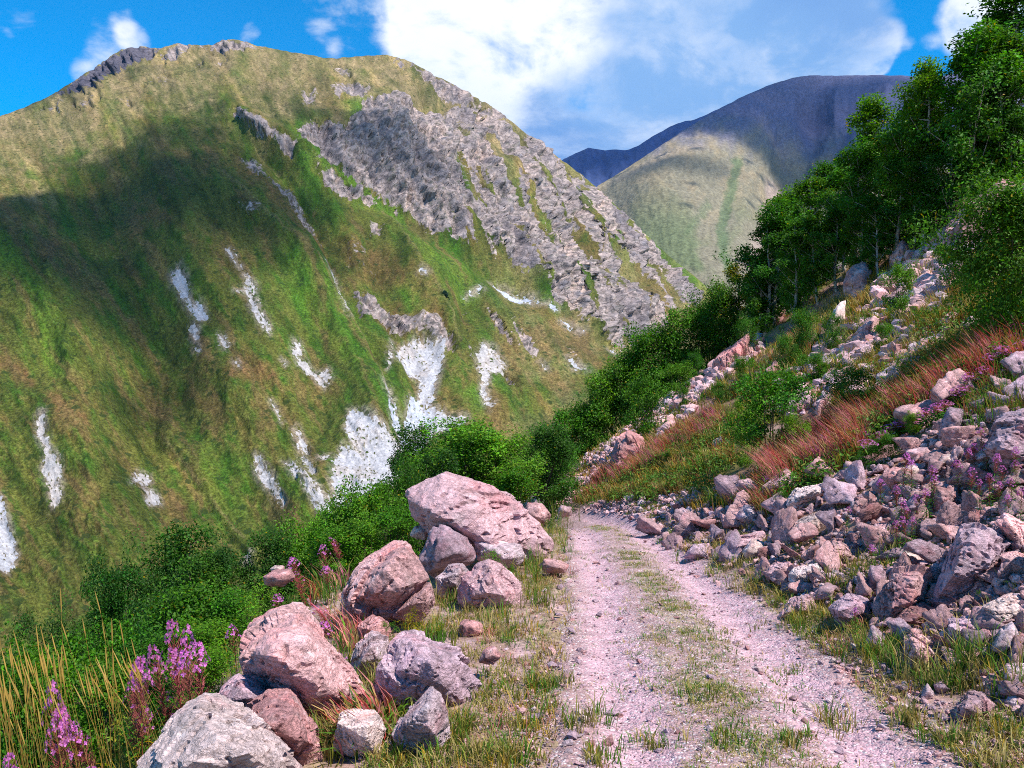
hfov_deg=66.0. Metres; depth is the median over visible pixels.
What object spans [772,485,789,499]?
bush
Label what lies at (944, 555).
rock
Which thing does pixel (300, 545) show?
bush
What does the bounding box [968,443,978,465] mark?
fireweed
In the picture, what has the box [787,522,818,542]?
rock
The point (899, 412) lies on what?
rock
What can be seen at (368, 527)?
bush
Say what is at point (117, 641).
bush
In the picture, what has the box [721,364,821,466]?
bush
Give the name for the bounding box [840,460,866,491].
rock
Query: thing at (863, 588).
rock
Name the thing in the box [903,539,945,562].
rock
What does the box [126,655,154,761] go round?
fireweed
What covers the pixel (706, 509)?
rock
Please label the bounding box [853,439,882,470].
bush
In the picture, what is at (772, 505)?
rock
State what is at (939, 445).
rock
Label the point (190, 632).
fireweed
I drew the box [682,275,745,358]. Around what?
bush
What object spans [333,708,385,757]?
boulder
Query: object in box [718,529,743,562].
rock
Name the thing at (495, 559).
plant
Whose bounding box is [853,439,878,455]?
fireweed
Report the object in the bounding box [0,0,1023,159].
sky
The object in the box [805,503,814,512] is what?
rock
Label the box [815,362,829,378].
bush
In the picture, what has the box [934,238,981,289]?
bush
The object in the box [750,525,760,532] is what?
rock
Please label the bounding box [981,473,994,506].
fireweed
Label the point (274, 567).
rock
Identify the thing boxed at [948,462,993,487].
rock
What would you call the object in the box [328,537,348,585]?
fireweed
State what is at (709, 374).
scree
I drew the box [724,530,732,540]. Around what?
rock
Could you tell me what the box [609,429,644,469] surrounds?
outcrop
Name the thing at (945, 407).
fireweed
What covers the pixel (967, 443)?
rock
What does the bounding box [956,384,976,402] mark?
fireweed
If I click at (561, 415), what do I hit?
bush
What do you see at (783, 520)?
rock
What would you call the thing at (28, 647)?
bush
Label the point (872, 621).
rock
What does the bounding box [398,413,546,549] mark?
bush
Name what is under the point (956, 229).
outcrop
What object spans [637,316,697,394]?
bush
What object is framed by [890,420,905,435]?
fireweed
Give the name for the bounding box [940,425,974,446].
rock
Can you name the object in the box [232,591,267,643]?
plant
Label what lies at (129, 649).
bush
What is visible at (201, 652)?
fireweed
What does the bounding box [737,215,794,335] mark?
birch tree
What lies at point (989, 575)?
rock
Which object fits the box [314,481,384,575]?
bush
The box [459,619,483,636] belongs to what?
rock
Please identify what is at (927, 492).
fireweed
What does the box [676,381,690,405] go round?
bush
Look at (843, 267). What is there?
birch tree
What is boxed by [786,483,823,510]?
boulder
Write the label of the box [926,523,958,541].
rock
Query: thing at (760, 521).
rock
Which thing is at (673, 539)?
rock
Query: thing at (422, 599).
boulder
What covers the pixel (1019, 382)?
rock
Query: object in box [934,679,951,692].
rock
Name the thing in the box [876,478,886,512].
fireweed
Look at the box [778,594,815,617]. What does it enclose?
boulder
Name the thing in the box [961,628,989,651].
rock
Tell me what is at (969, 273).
bush
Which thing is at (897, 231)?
birch tree
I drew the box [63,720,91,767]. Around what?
fireweed
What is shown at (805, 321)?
bush
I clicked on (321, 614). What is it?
fireweed
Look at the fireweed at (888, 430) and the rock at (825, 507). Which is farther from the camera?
the fireweed at (888, 430)
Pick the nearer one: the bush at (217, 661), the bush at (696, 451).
the bush at (217, 661)
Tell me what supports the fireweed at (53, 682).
on the ground at (732, 470)
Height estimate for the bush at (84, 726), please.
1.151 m
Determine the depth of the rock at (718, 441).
18.11 m
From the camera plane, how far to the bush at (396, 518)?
12.96 m
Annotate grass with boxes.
[0,588,163,767]
[563,213,1023,514]
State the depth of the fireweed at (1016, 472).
6.88 m
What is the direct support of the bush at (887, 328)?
on the ground at (732, 470)
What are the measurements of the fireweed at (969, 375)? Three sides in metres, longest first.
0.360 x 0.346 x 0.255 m
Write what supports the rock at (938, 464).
on the ground at (732, 470)
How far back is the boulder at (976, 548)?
5.81 m
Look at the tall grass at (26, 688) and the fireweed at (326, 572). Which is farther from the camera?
the fireweed at (326, 572)
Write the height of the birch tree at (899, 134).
6.530 m
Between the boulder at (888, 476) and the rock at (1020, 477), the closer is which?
the rock at (1020, 477)
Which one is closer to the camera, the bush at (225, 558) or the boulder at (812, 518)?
the boulder at (812, 518)
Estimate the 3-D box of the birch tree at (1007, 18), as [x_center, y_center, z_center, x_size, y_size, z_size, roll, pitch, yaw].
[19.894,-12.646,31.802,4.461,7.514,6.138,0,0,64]
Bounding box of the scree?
[305,156,1023,767]
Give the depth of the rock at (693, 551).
10.46 m
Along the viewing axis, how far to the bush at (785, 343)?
21.64 m
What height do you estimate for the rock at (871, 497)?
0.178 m
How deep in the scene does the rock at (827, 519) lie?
8.54 m
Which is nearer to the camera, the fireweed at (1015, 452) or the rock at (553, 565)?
the fireweed at (1015, 452)
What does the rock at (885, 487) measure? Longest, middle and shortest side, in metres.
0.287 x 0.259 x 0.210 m
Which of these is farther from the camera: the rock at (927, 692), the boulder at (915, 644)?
the boulder at (915, 644)
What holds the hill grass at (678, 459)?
on the ground at (732, 470)
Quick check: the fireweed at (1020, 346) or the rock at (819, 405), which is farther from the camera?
the rock at (819, 405)
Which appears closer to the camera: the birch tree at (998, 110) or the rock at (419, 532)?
the rock at (419, 532)
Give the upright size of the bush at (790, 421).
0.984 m
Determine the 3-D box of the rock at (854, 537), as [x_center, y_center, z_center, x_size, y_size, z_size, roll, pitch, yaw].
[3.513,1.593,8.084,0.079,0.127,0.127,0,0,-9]
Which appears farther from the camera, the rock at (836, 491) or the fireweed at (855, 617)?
the rock at (836, 491)
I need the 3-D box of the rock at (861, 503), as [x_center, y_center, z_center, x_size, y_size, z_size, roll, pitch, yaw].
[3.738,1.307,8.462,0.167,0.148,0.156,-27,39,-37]
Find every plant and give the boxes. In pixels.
[98,712,163,767]
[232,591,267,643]
[247,574,284,616]
[379,621,397,641]
[397,605,429,630]
[427,613,447,639]
[481,549,500,561]
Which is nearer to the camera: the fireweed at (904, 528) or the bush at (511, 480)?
the fireweed at (904, 528)
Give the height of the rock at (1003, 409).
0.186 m
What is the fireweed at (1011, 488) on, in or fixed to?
on the ground at (732, 470)
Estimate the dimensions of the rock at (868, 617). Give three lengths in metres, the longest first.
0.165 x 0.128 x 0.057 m
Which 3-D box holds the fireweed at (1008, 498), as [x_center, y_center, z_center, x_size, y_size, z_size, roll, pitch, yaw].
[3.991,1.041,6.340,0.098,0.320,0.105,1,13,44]
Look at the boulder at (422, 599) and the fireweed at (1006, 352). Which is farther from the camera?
the fireweed at (1006, 352)
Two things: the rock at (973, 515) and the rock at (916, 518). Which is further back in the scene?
the rock at (916, 518)
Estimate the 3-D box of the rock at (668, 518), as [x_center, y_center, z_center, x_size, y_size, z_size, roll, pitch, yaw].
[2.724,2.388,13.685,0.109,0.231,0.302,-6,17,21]
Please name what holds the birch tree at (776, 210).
on the ground at (732, 470)
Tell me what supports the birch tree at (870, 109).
on the ground at (732, 470)
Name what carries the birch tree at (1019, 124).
on the ground at (732, 470)
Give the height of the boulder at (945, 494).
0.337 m
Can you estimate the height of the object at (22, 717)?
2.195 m
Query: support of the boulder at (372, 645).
on the ground at (732, 470)
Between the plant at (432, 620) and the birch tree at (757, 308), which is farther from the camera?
the birch tree at (757, 308)
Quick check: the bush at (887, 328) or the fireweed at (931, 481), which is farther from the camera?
the bush at (887, 328)
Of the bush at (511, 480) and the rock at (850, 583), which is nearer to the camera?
the rock at (850, 583)
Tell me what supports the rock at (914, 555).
on the ground at (732, 470)
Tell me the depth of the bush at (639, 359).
41.30 m
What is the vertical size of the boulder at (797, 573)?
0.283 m
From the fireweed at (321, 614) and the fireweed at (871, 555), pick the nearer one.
the fireweed at (871, 555)
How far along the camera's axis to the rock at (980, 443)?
8.44 m
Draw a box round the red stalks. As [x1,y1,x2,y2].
[288,287,1023,761]
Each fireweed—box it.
[2,752,18,767]
[41,680,64,767]
[44,709,71,767]
[49,705,76,767]
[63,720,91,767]
[65,724,102,767]
[122,676,148,765]
[125,664,151,767]
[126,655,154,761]
[136,704,156,754]
[146,644,170,730]
[157,691,176,725]
[161,619,189,708]
[163,647,187,709]
[173,648,201,707]
[177,624,198,706]
[186,641,213,697]
[225,623,241,676]
[270,593,283,606]
[287,557,307,602]
[293,571,311,608]
[312,606,338,637]
[317,544,332,591]
[320,565,333,600]
[320,621,330,641]
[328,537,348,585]
[843,507,851,533]
[851,607,859,639]
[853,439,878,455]
[866,544,876,575]
[870,431,887,448]
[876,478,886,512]
[880,424,899,445]
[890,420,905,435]
[891,484,900,525]
[892,520,901,549]
[893,497,906,530]
[896,452,910,497]
[898,516,912,554]
[900,418,922,434]
[903,506,910,522]
[904,459,916,497]
[906,516,915,540]
[910,494,921,538]
[914,408,932,427]
[920,488,935,520]
[922,465,937,505]
[928,403,947,422]
[928,474,939,512]
[936,400,954,417]
[948,388,965,407]
[951,460,963,498]
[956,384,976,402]
[961,372,979,390]
[964,448,972,462]
[966,467,977,501]
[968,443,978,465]
[973,366,991,387]
[975,427,986,452]
[975,479,985,509]
[981,443,989,471]
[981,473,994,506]
[982,353,1000,369]
[991,453,1001,490]
[992,481,1003,515]
[994,346,1013,366]
[997,465,1007,495]
[1002,365,1014,380]
[1002,494,1012,514]
[1005,478,1016,503]
[1007,339,1023,356]
[1010,446,1019,487]
[1011,459,1021,488]
[1014,488,1023,520]
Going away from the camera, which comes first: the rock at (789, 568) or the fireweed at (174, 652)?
the fireweed at (174, 652)
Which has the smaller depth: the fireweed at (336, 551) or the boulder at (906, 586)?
the boulder at (906, 586)
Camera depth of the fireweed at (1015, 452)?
7.03 m
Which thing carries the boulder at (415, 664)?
on the ground at (732, 470)
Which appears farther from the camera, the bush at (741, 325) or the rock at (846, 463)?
the bush at (741, 325)
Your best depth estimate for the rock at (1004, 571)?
5.58 m
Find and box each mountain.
[0,39,751,727]
[597,62,1023,321]
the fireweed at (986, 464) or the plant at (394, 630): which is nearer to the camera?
the plant at (394, 630)
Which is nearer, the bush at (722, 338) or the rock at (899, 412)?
the rock at (899, 412)
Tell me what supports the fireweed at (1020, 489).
on the ground at (732, 470)
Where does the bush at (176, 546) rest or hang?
on the ground at (732, 470)
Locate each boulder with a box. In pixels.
[137,693,302,767]
[218,673,265,706]
[238,602,364,723]
[245,686,323,765]
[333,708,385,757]
[341,540,428,625]
[350,630,388,680]
[357,614,391,640]
[375,629,481,710]
[392,686,449,753]
[393,582,434,623]
[405,472,553,562]
[419,524,475,578]
[435,563,468,599]
[457,559,521,609]
[474,541,525,568]
[525,502,550,526]
[736,531,765,547]
[765,561,792,581]
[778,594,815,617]
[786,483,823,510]
[788,511,824,540]
[788,563,822,582]
[828,593,870,627]
[830,538,858,561]
[862,523,890,546]
[878,564,932,620]
[882,467,912,489]
[896,602,933,625]
[903,632,936,671]
[930,594,960,607]
[933,485,960,511]
[933,522,1011,598]
[938,407,964,439]
[948,618,977,641]
[955,690,995,720]
[976,450,989,460]
[982,592,1021,621]
[983,408,1023,475]
[990,621,1018,654]
[995,513,1023,544]
[1000,551,1023,574]
[1001,662,1023,679]
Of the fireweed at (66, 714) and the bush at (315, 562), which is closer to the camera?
the fireweed at (66, 714)
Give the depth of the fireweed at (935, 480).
7.55 m
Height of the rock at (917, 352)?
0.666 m
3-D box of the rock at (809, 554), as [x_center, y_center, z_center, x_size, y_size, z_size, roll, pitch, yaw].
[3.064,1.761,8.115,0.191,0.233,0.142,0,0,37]
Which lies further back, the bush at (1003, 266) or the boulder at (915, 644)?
the bush at (1003, 266)
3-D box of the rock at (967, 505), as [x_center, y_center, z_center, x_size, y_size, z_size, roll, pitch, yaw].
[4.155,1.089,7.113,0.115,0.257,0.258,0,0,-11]
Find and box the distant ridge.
[562,103,729,186]
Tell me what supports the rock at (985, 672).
on the ground at (732, 470)
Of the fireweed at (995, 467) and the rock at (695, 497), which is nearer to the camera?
the fireweed at (995, 467)
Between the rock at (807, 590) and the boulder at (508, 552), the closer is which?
the rock at (807, 590)
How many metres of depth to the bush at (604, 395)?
41.46 m
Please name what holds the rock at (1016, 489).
on the ground at (732, 470)
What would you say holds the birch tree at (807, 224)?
on the ground at (732, 470)
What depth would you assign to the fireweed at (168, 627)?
4.62 m
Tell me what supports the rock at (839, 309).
on the ground at (732, 470)
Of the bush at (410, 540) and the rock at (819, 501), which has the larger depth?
the bush at (410, 540)
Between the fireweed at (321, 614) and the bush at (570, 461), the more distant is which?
the bush at (570, 461)
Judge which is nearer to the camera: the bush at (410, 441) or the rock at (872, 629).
the rock at (872, 629)
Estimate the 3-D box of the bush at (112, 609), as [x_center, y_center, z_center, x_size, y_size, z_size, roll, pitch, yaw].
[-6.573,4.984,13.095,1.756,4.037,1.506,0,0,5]
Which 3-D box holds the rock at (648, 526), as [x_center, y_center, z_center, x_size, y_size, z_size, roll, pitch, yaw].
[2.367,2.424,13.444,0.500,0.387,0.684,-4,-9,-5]
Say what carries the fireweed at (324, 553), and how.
on the ground at (732, 470)
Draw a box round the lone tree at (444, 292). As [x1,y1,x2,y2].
[441,290,449,299]
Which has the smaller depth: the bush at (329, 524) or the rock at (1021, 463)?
the rock at (1021, 463)
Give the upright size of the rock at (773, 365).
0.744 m
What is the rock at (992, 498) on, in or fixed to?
on the ground at (732, 470)
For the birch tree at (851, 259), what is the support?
on the ground at (732, 470)
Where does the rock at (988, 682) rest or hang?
on the ground at (732, 470)
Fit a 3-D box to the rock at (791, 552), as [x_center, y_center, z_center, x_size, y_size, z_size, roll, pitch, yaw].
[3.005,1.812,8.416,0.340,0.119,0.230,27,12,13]
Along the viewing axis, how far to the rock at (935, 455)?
8.92 m
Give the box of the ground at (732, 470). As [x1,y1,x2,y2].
[114,186,1023,767]
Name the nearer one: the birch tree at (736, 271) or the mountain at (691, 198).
the birch tree at (736, 271)
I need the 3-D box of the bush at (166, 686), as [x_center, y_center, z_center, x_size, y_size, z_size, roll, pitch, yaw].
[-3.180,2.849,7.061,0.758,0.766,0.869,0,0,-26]
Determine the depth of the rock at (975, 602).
5.55 m
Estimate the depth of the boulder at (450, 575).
8.32 m
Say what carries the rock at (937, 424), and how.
on the ground at (732, 470)
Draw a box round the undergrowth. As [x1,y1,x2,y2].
[96,644,238,767]
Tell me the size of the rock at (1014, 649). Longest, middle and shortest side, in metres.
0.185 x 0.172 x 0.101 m
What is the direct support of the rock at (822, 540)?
on the ground at (732, 470)
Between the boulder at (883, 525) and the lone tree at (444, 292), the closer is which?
the boulder at (883, 525)
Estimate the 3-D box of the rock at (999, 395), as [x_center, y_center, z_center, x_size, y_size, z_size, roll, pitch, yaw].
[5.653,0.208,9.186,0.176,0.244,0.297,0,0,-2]
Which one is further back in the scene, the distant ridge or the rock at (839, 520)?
the distant ridge
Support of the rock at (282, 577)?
on the ground at (732, 470)
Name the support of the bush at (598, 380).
on the ground at (732, 470)
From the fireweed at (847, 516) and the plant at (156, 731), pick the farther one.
the fireweed at (847, 516)
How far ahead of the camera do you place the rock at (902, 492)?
8.19 m
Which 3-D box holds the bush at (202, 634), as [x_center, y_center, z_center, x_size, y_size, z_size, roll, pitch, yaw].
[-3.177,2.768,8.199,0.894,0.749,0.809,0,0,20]
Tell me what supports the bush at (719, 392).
on the ground at (732, 470)
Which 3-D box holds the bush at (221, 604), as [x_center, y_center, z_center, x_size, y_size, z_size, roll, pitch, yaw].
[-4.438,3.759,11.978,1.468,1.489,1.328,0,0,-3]
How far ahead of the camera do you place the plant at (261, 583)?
8.79 m
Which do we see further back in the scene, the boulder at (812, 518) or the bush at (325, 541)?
the bush at (325, 541)
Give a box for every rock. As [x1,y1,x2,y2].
[263,568,294,586]
[270,565,284,570]
[410,526,427,539]
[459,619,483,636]
[479,646,500,664]
[539,558,568,573]
[558,505,571,517]
[635,515,662,534]
[659,533,682,549]
[666,514,670,526]
[671,503,686,508]
[672,511,702,539]
[673,507,689,521]
[684,495,700,505]
[684,543,710,560]
[690,519,716,528]
[694,531,704,542]
[703,507,709,513]
[710,524,724,544]
[710,546,719,557]
[712,436,721,446]
[714,474,739,503]
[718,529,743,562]
[720,513,724,524]
[723,490,751,528]
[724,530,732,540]
[735,478,757,493]
[735,504,757,523]
[742,538,765,557]
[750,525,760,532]
[753,556,769,582]
[754,514,768,530]
[757,547,770,558]
[761,491,787,513]
[762,468,795,492]
[762,570,788,584]
[763,360,779,375]
[767,541,780,555]
[771,506,797,542]
[775,307,787,324]
[780,544,800,559]
[785,565,794,576]
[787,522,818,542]
[788,580,803,594]
[801,544,819,560]
[804,456,834,479]
[804,587,812,593]
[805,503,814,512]
[807,573,819,584]
[810,582,836,599]
[811,565,825,582]
[814,395,828,415]
[815,496,823,507]
[815,509,836,532]
[815,540,842,571]
[817,502,829,511]
[819,477,857,503]
[819,536,825,547]
[823,532,832,540]
[826,300,845,339]
[833,470,843,480]
[835,516,842,526]
[836,509,842,514]
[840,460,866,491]
[843,461,851,469]
[846,580,854,592]
[849,533,858,541]
[852,498,869,511]
[855,521,891,555]
[855,571,872,598]
[858,502,882,522]
[861,614,873,620]
[862,446,896,463]
[866,625,886,648]
[867,491,875,502]
[867,564,886,591]
[869,617,880,627]
[870,464,883,475]
[870,503,885,520]
[871,475,891,493]
[872,578,888,617]
[875,547,904,562]
[875,617,894,627]
[882,505,891,513]
[884,532,909,545]
[886,617,910,642]
[888,551,911,579]
[889,506,902,522]
[892,437,926,452]
[893,399,939,432]
[894,469,922,483]
[898,484,911,498]
[900,463,922,473]
[900,551,923,559]
[902,495,918,517]
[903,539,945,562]
[904,502,928,536]
[906,447,930,458]
[908,490,931,498]
[910,455,919,463]
[910,556,921,564]
[910,628,924,634]
[911,300,925,305]
[913,270,932,286]
[914,338,924,354]
[918,449,944,462]
[918,589,927,601]
[919,518,935,531]
[921,604,952,631]
[921,683,933,698]
[925,582,935,598]
[926,506,936,517]
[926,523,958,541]
[928,458,943,473]
[928,491,933,502]
[930,368,966,403]
[930,565,941,582]
[931,634,956,649]
[932,421,940,430]
[932,655,942,667]
[933,637,944,655]
[934,441,949,449]
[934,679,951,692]
[935,500,968,525]
[939,454,950,466]
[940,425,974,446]
[941,646,960,668]
[942,548,948,558]
[945,465,952,476]
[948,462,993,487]
[950,444,963,466]
[958,595,975,617]
[960,376,979,394]
[960,490,981,511]
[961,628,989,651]
[964,435,979,449]
[968,509,982,522]
[969,397,985,409]
[969,596,981,605]
[970,606,981,617]
[971,581,990,600]
[972,610,1004,630]
[975,567,998,582]
[976,668,996,676]
[977,437,987,448]
[978,461,989,469]
[980,486,1008,502]
[981,591,991,598]
[982,647,994,660]
[983,405,1008,420]
[983,672,1001,697]
[987,391,1009,407]
[990,375,1011,390]
[990,629,999,639]
[997,528,1007,540]
[997,560,1011,580]
[997,680,1023,698]
[998,470,1023,485]
[998,487,1023,515]
[1000,351,1023,379]
[1000,619,1014,623]
[1001,375,1023,402]
[1007,635,1023,662]
[1010,674,1023,682]
[1011,538,1020,549]
[1012,460,1023,472]
[1013,486,1023,497]
[1015,610,1023,632]
[1018,703,1023,716]
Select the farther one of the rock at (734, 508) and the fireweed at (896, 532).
the rock at (734, 508)
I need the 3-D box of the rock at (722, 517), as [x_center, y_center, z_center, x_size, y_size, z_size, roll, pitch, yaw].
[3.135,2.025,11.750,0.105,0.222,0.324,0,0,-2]
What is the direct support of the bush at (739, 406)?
on the ground at (732, 470)
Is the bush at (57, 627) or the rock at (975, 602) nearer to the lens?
the rock at (975, 602)
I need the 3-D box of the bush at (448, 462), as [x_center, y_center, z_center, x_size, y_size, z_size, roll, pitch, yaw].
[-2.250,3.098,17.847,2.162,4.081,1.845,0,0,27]
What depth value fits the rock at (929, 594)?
6.04 m
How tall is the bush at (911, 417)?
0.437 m
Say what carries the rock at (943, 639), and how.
on the ground at (732, 470)
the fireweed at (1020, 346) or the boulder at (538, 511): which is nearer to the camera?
the fireweed at (1020, 346)
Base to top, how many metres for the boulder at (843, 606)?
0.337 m
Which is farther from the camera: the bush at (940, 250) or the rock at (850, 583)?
the bush at (940, 250)
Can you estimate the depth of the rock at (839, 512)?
8.84 m
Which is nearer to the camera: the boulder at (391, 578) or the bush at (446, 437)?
the boulder at (391, 578)
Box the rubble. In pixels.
[658,377,1023,709]
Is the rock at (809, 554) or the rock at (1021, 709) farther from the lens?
the rock at (809, 554)
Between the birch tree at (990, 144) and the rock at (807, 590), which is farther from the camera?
the birch tree at (990, 144)
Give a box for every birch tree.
[712,194,822,330]
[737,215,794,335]
[738,247,789,336]
[741,248,794,308]
[756,184,841,289]
[768,217,819,314]
[784,174,841,304]
[787,158,860,243]
[789,209,837,304]
[792,252,822,303]
[807,205,861,291]
[809,134,888,265]
[818,157,853,271]
[828,135,894,259]
[836,91,906,255]
[838,196,885,268]
[841,154,938,256]
[854,193,896,275]
[865,70,951,221]
[870,55,964,223]
[889,129,962,247]
[897,188,926,248]
[904,18,1023,203]
[909,126,978,226]
[916,169,946,232]
[944,0,1023,123]
[953,55,1023,185]
[954,24,1023,167]
[964,91,1021,180]
[965,128,1017,196]
[987,106,1023,183]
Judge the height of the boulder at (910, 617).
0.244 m
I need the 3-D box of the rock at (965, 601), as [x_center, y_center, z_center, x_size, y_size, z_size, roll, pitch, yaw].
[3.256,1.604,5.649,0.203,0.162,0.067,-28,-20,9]
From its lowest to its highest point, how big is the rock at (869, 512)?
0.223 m
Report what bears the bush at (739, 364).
on the ground at (732, 470)
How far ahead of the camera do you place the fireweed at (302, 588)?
8.84 m
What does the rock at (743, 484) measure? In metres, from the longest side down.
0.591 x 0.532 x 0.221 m
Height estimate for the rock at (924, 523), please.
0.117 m
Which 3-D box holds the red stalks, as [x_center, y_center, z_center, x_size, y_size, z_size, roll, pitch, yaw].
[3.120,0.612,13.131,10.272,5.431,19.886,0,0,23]
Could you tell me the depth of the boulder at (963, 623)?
5.19 m
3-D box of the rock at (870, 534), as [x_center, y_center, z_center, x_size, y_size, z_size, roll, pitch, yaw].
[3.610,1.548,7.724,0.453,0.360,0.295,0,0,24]
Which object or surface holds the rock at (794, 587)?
on the ground at (732, 470)
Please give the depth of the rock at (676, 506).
14.40 m
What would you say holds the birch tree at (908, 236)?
on the ground at (732, 470)
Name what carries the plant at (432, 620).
on the ground at (732, 470)
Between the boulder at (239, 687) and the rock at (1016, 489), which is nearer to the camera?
the boulder at (239, 687)
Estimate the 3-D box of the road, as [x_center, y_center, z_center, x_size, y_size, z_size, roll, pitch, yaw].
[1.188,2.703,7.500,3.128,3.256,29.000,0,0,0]
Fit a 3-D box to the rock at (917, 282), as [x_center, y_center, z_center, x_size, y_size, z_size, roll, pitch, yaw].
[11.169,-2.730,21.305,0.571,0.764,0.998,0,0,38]
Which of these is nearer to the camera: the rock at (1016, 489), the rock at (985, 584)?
the rock at (985, 584)
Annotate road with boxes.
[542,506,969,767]
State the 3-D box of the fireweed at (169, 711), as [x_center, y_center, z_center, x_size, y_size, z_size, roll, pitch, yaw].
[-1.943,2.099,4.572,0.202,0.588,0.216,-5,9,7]
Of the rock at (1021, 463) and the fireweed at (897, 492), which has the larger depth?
the fireweed at (897, 492)
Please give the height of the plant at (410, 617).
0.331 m
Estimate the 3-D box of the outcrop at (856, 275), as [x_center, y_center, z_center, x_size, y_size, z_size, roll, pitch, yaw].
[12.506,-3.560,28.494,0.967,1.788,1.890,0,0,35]
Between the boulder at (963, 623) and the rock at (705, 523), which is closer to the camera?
the boulder at (963, 623)
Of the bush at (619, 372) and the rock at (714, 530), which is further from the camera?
the bush at (619, 372)
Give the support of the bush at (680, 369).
on the ground at (732, 470)
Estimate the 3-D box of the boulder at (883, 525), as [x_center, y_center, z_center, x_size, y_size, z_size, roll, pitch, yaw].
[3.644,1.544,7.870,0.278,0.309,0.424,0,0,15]
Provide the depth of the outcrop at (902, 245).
27.54 m
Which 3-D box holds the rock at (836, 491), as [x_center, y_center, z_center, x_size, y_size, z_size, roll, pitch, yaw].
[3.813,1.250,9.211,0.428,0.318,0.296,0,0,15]
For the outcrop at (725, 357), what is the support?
on the ground at (732, 470)
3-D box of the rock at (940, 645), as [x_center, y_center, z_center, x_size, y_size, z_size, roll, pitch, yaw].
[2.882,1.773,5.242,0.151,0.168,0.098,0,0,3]
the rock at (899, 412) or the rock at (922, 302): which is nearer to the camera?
the rock at (899, 412)
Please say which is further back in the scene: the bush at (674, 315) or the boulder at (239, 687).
the bush at (674, 315)
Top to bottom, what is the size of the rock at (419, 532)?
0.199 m
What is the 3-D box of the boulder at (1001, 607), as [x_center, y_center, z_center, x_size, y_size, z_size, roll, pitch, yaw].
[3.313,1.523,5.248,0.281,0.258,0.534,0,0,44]
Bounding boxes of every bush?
[0,621,102,764]
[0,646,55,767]
[1,642,113,767]
[6,587,115,767]
[34,646,169,766]
[46,610,149,767]
[57,558,173,767]
[78,524,171,671]
[78,615,174,730]
[87,514,249,629]
[103,566,193,727]
[110,668,198,744]
[126,618,217,706]
[131,572,244,666]
[138,644,237,712]
[161,547,280,655]
[163,515,240,635]
[167,614,243,676]
[171,584,262,656]
[218,524,306,615]
[267,505,331,601]
[291,541,355,602]
[293,519,388,583]
[295,490,368,594]
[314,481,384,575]
[334,515,384,570]
[335,474,415,556]
[349,503,419,554]
[369,446,427,553]
[373,416,468,555]
[386,431,460,556]
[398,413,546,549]
[412,427,504,481]
[455,424,549,491]
[482,466,542,506]
[491,421,587,525]
[512,423,586,508]
[529,402,616,461]
[535,436,588,482]
[551,420,585,473]
[563,391,621,457]
[569,374,629,450]
[579,364,648,437]
[599,349,650,431]
[608,335,677,419]
[612,321,704,394]
[615,367,674,438]
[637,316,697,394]
[645,298,720,381]
[654,360,696,398]
[664,450,672,464]
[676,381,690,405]
[677,290,739,369]
[678,346,705,380]
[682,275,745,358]
[693,449,703,461]
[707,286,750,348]
[707,378,731,403]
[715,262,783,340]
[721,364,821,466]
[727,397,769,467]
[728,311,761,348]
[728,353,764,388]
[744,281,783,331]
[763,367,798,395]
[771,329,801,369]
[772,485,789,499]
[778,412,811,448]
[785,304,822,354]
[793,349,829,384]
[815,356,880,414]
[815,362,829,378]
[817,307,849,349]
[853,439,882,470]
[861,384,882,408]
[871,321,894,348]
[873,431,901,461]
[875,259,920,325]
[901,153,1023,337]
[902,410,920,435]
[930,242,954,270]
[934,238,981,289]
[958,252,991,295]
[979,229,1023,303]
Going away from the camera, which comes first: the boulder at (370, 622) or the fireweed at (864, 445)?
the boulder at (370, 622)
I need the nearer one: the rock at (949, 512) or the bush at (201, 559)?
the rock at (949, 512)
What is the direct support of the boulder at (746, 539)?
on the ground at (732, 470)
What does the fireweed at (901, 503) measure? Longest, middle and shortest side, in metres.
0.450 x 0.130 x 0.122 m
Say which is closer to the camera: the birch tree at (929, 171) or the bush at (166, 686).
the bush at (166, 686)
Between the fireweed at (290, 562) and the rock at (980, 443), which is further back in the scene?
the fireweed at (290, 562)
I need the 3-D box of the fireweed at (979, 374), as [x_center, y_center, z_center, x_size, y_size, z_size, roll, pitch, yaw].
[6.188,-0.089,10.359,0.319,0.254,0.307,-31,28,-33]
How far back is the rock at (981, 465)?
7.78 m
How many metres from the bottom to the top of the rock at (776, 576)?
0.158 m
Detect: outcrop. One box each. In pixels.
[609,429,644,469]
[712,334,749,368]
[842,261,871,297]
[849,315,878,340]
[889,240,911,265]
[944,179,1015,245]
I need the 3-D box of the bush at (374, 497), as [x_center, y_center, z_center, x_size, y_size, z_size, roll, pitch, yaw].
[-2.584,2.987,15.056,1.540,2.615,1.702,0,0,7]
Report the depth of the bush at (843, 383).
13.03 m
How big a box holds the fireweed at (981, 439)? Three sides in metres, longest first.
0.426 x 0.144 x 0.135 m
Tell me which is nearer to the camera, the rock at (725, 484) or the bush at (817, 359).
the rock at (725, 484)
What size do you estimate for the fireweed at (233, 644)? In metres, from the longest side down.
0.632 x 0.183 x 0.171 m
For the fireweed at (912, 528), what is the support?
on the ground at (732, 470)
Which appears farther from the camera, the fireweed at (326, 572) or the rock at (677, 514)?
the rock at (677, 514)
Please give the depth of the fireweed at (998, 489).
6.68 m
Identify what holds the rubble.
on the ground at (732, 470)
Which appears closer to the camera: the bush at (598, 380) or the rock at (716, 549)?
the rock at (716, 549)
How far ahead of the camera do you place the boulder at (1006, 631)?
4.78 m

